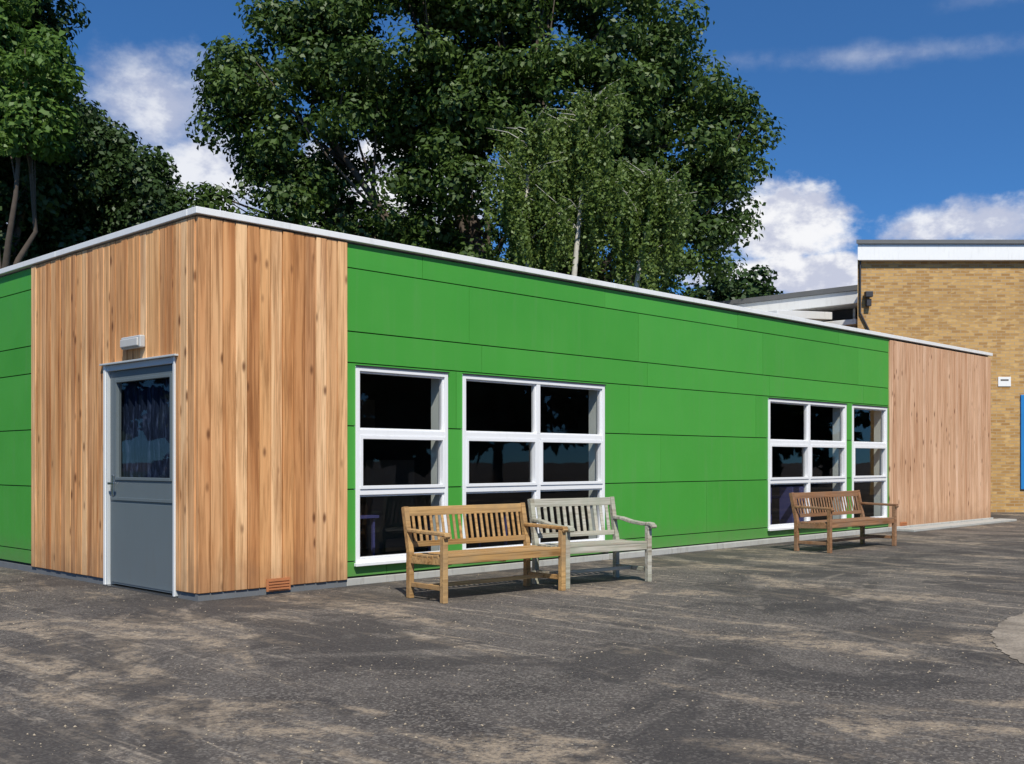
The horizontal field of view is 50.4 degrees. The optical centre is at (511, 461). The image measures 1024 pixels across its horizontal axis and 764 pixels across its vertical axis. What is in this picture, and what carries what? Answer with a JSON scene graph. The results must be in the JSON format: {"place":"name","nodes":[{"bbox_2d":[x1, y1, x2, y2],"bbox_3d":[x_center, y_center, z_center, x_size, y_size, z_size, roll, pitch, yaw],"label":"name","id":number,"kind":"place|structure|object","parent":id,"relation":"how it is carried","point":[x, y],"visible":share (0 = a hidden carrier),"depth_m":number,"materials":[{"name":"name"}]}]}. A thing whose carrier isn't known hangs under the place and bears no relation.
{"place":"outdoors","nodes":[
{"label":"outdoors","id":0,"kind":"place"},
{"bbox_2d":[0,512,1023,763],"bbox_3d":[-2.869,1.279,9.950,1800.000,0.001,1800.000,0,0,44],"label":"ground","id":1,"kind":"structure","parent":0,"point":[942,622],"depth_m":6.79,"materials":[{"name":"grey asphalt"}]},
{"bbox_2d":[103,584,177,597],"bbox_3d":[-3.660,1.272,10.712,1.466,0.014,0.080,0,0,44],"label":"door threshold","id":2,"kind":"object","parent":1,"relation":"on","point":[140,590],"depth_m":10.66,"materials":[{"name":"grey metal"}]},
{"bbox_2d":[0,561,346,600],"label":"dark plinth","id":3,"kind":"structure","parent":1,"relation":"on","point":[226,594],"depth_m":10.85,"materials":[{"name":"grey concrete"}]},
{"bbox_2d":[0,267,887,584],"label":"walls","id":4,"kind":"structure","parent":1,"relation":"on","point":[864,433],"depth_m":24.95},
{"bbox_2d":[0,269,30,563],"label":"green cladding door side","id":5,"kind":"structure","parent":4,"relation":"attached to","point":[15,414],"depth_m":12.91,"materials":[{"name":"green metal"}]},
{"bbox_2d":[31,216,346,593],"bbox_3d":[-3.608,-0.516,11.821,3.735,3.450,1.696,0,0,44],"label":"timber cladding corner","id":6,"kind":"object","parent":4,"relation":"attached to","point":[246,323],"visible":0.99,"depth_m":10.64,"materials":[{"name":"brown wood"}]},
{"bbox_2d":[121,335,144,349],"bbox_3d":[-3.732,-1.171,10.712,0.400,0.120,0.060,0,0,44],"label":"bulkhead light body","id":7,"kind":"object","parent":6,"relation":"attached to","point":[141,341],"visible":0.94,"depth_m":10.59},
{"bbox_2d":[120,337,137,347],"bbox_3d":[-3.760,-1.166,10.683,0.360,0.080,0.019,0,0,44],"label":"bulkhead light lens","id":8,"kind":"object","parent":7,"relation":"attached to","point":[130,342],"visible":1,"depth_m":10.66,"materials":[{"name":"white plastic"}]},
{"bbox_2d":[99,354,177,365],"bbox_3d":[-3.669,-0.994,10.703,1.566,0.018,0.085,0,0,44],"label":"door drip flashing","id":9,"kind":"object","parent":6,"relation":"attached to","point":[140,359],"depth_m":10.62,"materials":[{"name":"grey metal"}]},
{"bbox_2d":[103,356,174,596],"bbox_3d":[-3.682,0.141,10.697,1.476,2.247,0.009,0,0,44],"label":"door architrave","id":10,"kind":"object","parent":6,"relation":"attached to","point":[104,474],"depth_m":11.19,"materials":[{"name":"white metal"}]},
{"bbox_2d":[106,357,177,595],"bbox_3d":[-3.653,0.141,10.719,1.464,2.246,0.120,0,0,44],"label":"door","id":11,"kind":"structure","parent":6,"relation":"in","point":[140,534],"depth_m":10.77,"materials":[{"name":"grey metal"}]},
{"bbox_2d":[115,374,171,480],"bbox_3d":[-3.633,-0.321,10.690,1.164,1.020,0.011,0,0,44],"label":"door glazing bead","id":12,"kind":"object","parent":11,"relation":"attached to","point":[136,379],"depth_m":10.65,"materials":[{"name":"grey metal"}]},
{"bbox_2d":[121,378,169,477],"bbox_3d":[-3.559,-0.321,10.766,1.304,1.160,0.075,0,0,44],"label":"door curtain","id":13,"kind":"object","parent":11,"relation":"attached to","point":[145,428],"depth_m":10.87,"materials":[{"name":"blue fabric"}]},
{"bbox_2d":[353,366,447,562],"bbox_3d":[-1.191,0.038,11.703,0.093,2.042,1.277,0,0,44],"label":"frame","id":14,"kind":"object","parent":4,"relation":"attached to","point":[359,432],"visible":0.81,"depth_m":11.51,"materials":[{"name":"white plastic"}]},
{"bbox_2d":[354,559,405,566],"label":"sill","id":15,"kind":"structure","parent":14,"relation":"attached to","point":[380,562],"depth_m":11.38,"materials":[{"name":"white plastic"}]},
{"bbox_2d":[360,371,444,558],"bbox_3d":[-1.183,0.038,11.694,0.086,1.944,1.179,0,0,44],"label":"sash","id":16,"kind":"object","parent":14,"relation":"attached to","point":[441,461],"visible":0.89,"depth_m":11.81,"materials":[{"name":"white plastic"}]},
{"bbox_2d":[356,365,449,372],"bbox_3d":[-1.153,-0.988,11.665,0.011,0.014,1.297,0,0,44],"label":"flashing","id":17,"kind":"object","parent":14,"relation":"attached to","point":[401,369],"visible":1,"depth_m":11.62,"materials":[{"name":"metal"}]},
{"bbox_2d":[431,379,438,550],"bbox_3d":[-1.277,0.038,11.787,0.142,2.042,1.275,0,0,44],"label":"reveal","id":18,"kind":"object","parent":4,"relation":"attached to","point":[434,426],"visible":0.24,"depth_m":12.22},
{"bbox_2d":[0,243,987,356],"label":"roof deck","id":19,"kind":"structure","parent":4,"relation":"on","point":[633,293],"depth_m":14.56,"materials":[{"name":"metal"}]},
{"bbox_2d":[0,206,992,355],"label":"white roof edge trim","id":20,"kind":"structure","parent":19,"relation":"on","point":[195,211],"depth_m":12.21,"materials":[{"name":"paint"}]},
{"bbox_2d":[460,374,604,549],"bbox_3d":[0.293,0.038,13.217,0.093,2.042,2.508,0,0,44],"label":"frame","id":21,"kind":"object","parent":4,"relation":"attached to","point":[538,436],"visible":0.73,"depth_m":13.17,"materials":[{"name":"white plastic"}]},
{"bbox_2d":[466,379,602,549],"bbox_3d":[0.301,0.038,13.209,0.086,1.944,2.410,0,0,44],"label":"sash","id":22,"kind":"object","parent":21,"relation":"attached to","point":[533,462],"visible":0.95,"depth_m":13.19,"materials":[{"name":"white plastic"}]},
{"bbox_2d":[463,373,605,385],"bbox_3d":[0.331,-0.988,13.180,0.011,0.014,2.528,0,0,44],"label":"flashing","id":23,"kind":"object","parent":21,"relation":"attached to","point":[532,379],"visible":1,"depth_m":13.08,"materials":[{"name":"metal"}]},
{"bbox_2d":[589,390,596,538],"bbox_3d":[0.207,0.038,13.301,0.142,2.042,2.506,0,0,44],"label":"reveal","id":24,"kind":"object","parent":4,"relation":"attached to","point":[592,429],"visible":0.21,"depth_m":14.17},
{"bbox_2d":[347,243,888,576],"bbox_3d":[2.592,-0.526,15.535,0.023,3.418,12.264,0,0,44],"label":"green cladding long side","id":25,"kind":"object","parent":4,"relation":"attached to","point":[394,305],"visible":0.87,"depth_m":14.61,"materials":[{"name":"green metal"}]},
{"bbox_2d":[766,398,846,528],"bbox_3d":[4.847,0.038,17.864,0.093,2.042,2.524,0,0,44],"label":"frame","id":26,"kind":"object","parent":4,"relation":"attached to","point":[809,443],"visible":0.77,"depth_m":17.81,"materials":[{"name":"white plastic"}]},
{"bbox_2d":[768,527,799,530],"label":"sill","id":27,"kind":"structure","parent":26,"relation":"attached to","point":[784,528],"depth_m":17.11,"materials":[{"name":"white plastic"}]},
{"bbox_2d":[769,397,845,403],"bbox_3d":[4.885,-0.988,17.827,0.011,0.014,2.544,0,0,44],"label":"flashing","id":28,"kind":"object","parent":26,"relation":"attached to","point":[806,400],"visible":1,"depth_m":17.72,"materials":[{"name":"metal"}]},
{"bbox_2d":[770,402,845,525],"bbox_3d":[4.855,0.038,17.856,0.086,1.944,2.426,0,0,44],"label":"sash","id":29,"kind":"object","parent":26,"relation":"attached to","point":[806,461],"visible":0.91,"depth_m":17.84,"materials":[{"name":"white plastic"}]},
{"bbox_2d":[833,408,839,518],"bbox_3d":[4.761,0.038,17.948,0.142,2.042,2.522,0,0,44],"label":"reveal","id":30,"kind":"object","parent":4,"relation":"attached to","point":[836,437],"visible":0.26,"depth_m":18.82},
{"bbox_2d":[850,405,886,517],"bbox_3d":[6.346,0.038,19.394,0.093,2.042,1.330,0,0,44],"label":"frame","id":31,"kind":"object","parent":4,"relation":"attached to","point":[870,444],"visible":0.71,"depth_m":19.42,"materials":[{"name":"white plastic"}]},
{"bbox_2d":[852,404,887,407],"bbox_3d":[6.384,-0.988,19.357,0.011,0.014,1.350,0,0,44],"label":"flashing","id":32,"kind":"object","parent":31,"relation":"attached to","point":[869,405],"visible":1,"depth_m":19.28,"materials":[{"name":"metal"}]},
{"bbox_2d":[854,408,886,517],"bbox_3d":[6.355,0.038,19.386,0.086,1.944,1.232,0,0,44],"label":"sash","id":33,"kind":"object","parent":31,"relation":"attached to","point":[883,461],"visible":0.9,"depth_m":19.79,"materials":[{"name":"white plastic"}]},
{"bbox_2d":[874,411,880,515],"bbox_3d":[6.260,0.038,19.479,0.142,2.042,1.328,0,0,44],"label":"reveal","id":34,"kind":"object","parent":4,"relation":"attached to","point":[877,459],"visible":0.21,"depth_m":19.92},
{"bbox_2d":[888,340,990,526],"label":"timber cladding end","id":35,"kind":"structure","parent":4,"relation":"attached to","point":[939,441],"depth_m":21.41,"materials":[{"name":"brown wood"}]},
{"bbox_2d":[167,0,785,296],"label":"lime tree","id":36,"kind":"object","parent":1,"relation":"on","point":[457,98],"visible":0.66,"depth_m":28.70,"materials":[{"name":"green plant"}]},
{"bbox_2d":[401,503,567,603],"bbox_3d":[-0.245,0.852,10.503,1.532,0.854,0.695,0,0,-41],"label":"wooden bench","id":37,"kind":"object","parent":1,"relation":"on","point":[444,557],"visible":1,"depth_m":10.51,"materials":[{"name":"brown wood"}]},
{"bbox_2d":[481,75,695,291],"bbox_3d":[1.801,-3.863,25.752,5.079,10.304,2.844,0,0,0],"label":"silver birch tree","id":38,"kind":"object","parent":1,"relation":"on","point":[582,160],"visible":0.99,"depth_m":25.39,"materials":[{"name":"green plant"}]},
{"bbox_2d":[527,497,656,588],"bbox_3d":[0.846,0.834,11.475,1.176,0.889,0.734,0,0,-36],"label":"wooden bench","id":39,"kind":"object","parent":1,"relation":"on","point":[616,545],"visible":0.9,"depth_m":11.56,"materials":[{"name":"grey wood"}]},
{"bbox_2d":[347,517,1016,585],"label":"pale plinth","id":40,"kind":"structure","parent":1,"relation":"on","point":[580,559],"depth_m":15.08,"materials":[{"name":"grey concrete"}]},
{"bbox_2d":[266,522,906,591],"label":"air bricks","id":41,"kind":"object","parent":40,"relation":"on","point":[276,584],"visible":0.98,"depth_m":10.52,"materials":[{"name":"ceramic"}]},
{"bbox_2d":[617,248,782,301],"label":"distant trees","id":42,"kind":"object","parent":1,"relation":"on","point":[733,288],"visible":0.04,"depth_m":58.47,"materials":[{"name":"green plant"}]},
{"bbox_2d":[718,285,857,327],"bbox_3d":[7.377,-1.711,33.842,9.500,5.980,10.150,0,0,44],"label":"roof","id":43,"kind":"object","parent":1,"relation":"on","point":[837,305],"visible":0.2,"depth_m":29.97,"materials":[{"name":"white paint"}]},
{"bbox_2d":[789,490,898,552],"bbox_3d":[4.910,0.862,16.021,1.962,0.835,0.695,0,0,-44],"label":"wooden bench","id":44,"kind":"object","parent":1,"relation":"on","point":[862,521],"visible":1,"depth_m":15.95,"materials":[{"name":"brown wood"}]},
{"bbox_2d":[858,260,1023,511],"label":"brick walls","id":45,"kind":"structure","parent":1,"relation":"on","point":[977,305],"depth_m":27.30,"materials":[{"name":"beige brick"}]},
{"bbox_2d":[859,261,869,329],"bbox_3d":[8.946,-3.866,27.250,0.498,2.310,0.045,0,0,0],"label":"cable conduit","id":46,"kind":"object","parent":45,"relation":"attached to","point":[863,319],"visible":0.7,"depth_m":27.24,"materials":[{"name":"metal"}]},
{"bbox_2d":[864,291,872,305],"bbox_3d":[8.902,-4.061,27.190,0.180,0.360,0.220,0,0,0],"label":"security light","id":47,"kind":"object","parent":45,"relation":"attached to","point":[868,294],"visible":1,"depth_m":27.14,"materials":[{"name":"metal"}]},
{"bbox_2d":[858,244,1023,260],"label":"white fascia","id":48,"kind":"structure","parent":45,"relation":"on","point":[940,252],"depth_m":27.14,"materials":[{"name":"paint"}]},
{"bbox_2d":[856,240,1023,243],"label":"roof edge","id":49,"kind":"object","parent":48,"relation":"on","point":[939,241],"visible":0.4,"depth_m":27.08,"materials":[{"name":"metal"}]},
{"bbox_2d":[998,377,1010,385],"bbox_3d":[12.352,-2.001,27.290,0.320,0.240,0.019,0,0,0],"label":"white notice sign","id":50,"kind":"object","parent":45,"relation":"attached to","point":[1004,383],"visible":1,"depth_m":27.28,"materials":[{"name":"paint"}]},
{"bbox_2d":[1020,395,1023,488],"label":"blue window frame","id":51,"kind":"object","parent":45,"relation":"on","point":[1021,441],"visible":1,"depth_m":27.25,"materials":[{"name":"paint"}]},
{"bbox_2d":[990,612,1023,662],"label":"concrete patch","id":52,"kind":"object","parent":1,"relation":"on","point":[1009,631],"visible":1,"depth_m":7.92,"materials":[{"name":"grey concrete"}]},
{"bbox_2d":[7,0,1023,294],"label":"sky","id":53,"kind":"structure","parent":0,"point":[903,119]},
{"bbox_2d":[360,515,873,556],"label":"floor","id":54,"kind":"structure","parent":0,"point":[399,550],"depth_m":16.36,"materials":[{"name":"grey"}]},
{"bbox_2d":[360,399,413,548],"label":"classroom cupboards","id":55,"kind":"object","parent":54,"relation":"on","point":[389,530],"visible":0.14,"depth_m":15.77,"materials":[{"name":"laminate"}]},
{"bbox_2d":[360,495,812,555],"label":"classroom tables","id":56,"kind":"object","parent":54,"relation":"on","point":[363,516],"visible":0.07,"depth_m":12.89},
{"bbox_2d":[360,373,817,540],"bbox_3d":[1.351,-0.096,18.928,6.050,2.690,18.240,0,0,44],"label":"interior partition and ceiling","id":57,"kind":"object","parent":54,"relation":"on","point":[401,402],"visible":0.15,"depth_m":18.41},
{"bbox_2d":[770,486,803,524],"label":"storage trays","id":58,"kind":"object","parent":54,"relation":"on","point":[785,512],"visible":0.23,"depth_m":18.26,"materials":[{"name":"purple plastic"}]},
{"label":"grass","id":59,"kind":"object","parent":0,"visible":0},
{"bbox_2d":[0,0,89,268],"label":"sycamore tree","id":60,"kind":"object","parent":59,"relation":"on","point":[40,123],"visible":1,"depth_m":23.72,"materials":[{"name":"green plant"}]},
{"bbox_2d":[0,0,94,265],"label":"oak tree","id":61,"kind":"object","parent":59,"relation":"on","point":[46,208],"visible":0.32,"depth_m":26.11,"materials":[{"name":"green plant"}]},
{"bbox_2d":[3,98,199,254],"bbox_3d":[-11.154,-4.197,29.060,6.403,11.033,4.990,0,0,0],"label":"oak tree","id":62,"kind":"object","parent":59,"relation":"on","point":[118,184],"visible":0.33,"depth_m":27.79,"materials":[{"name":"green plant"}]}
]}

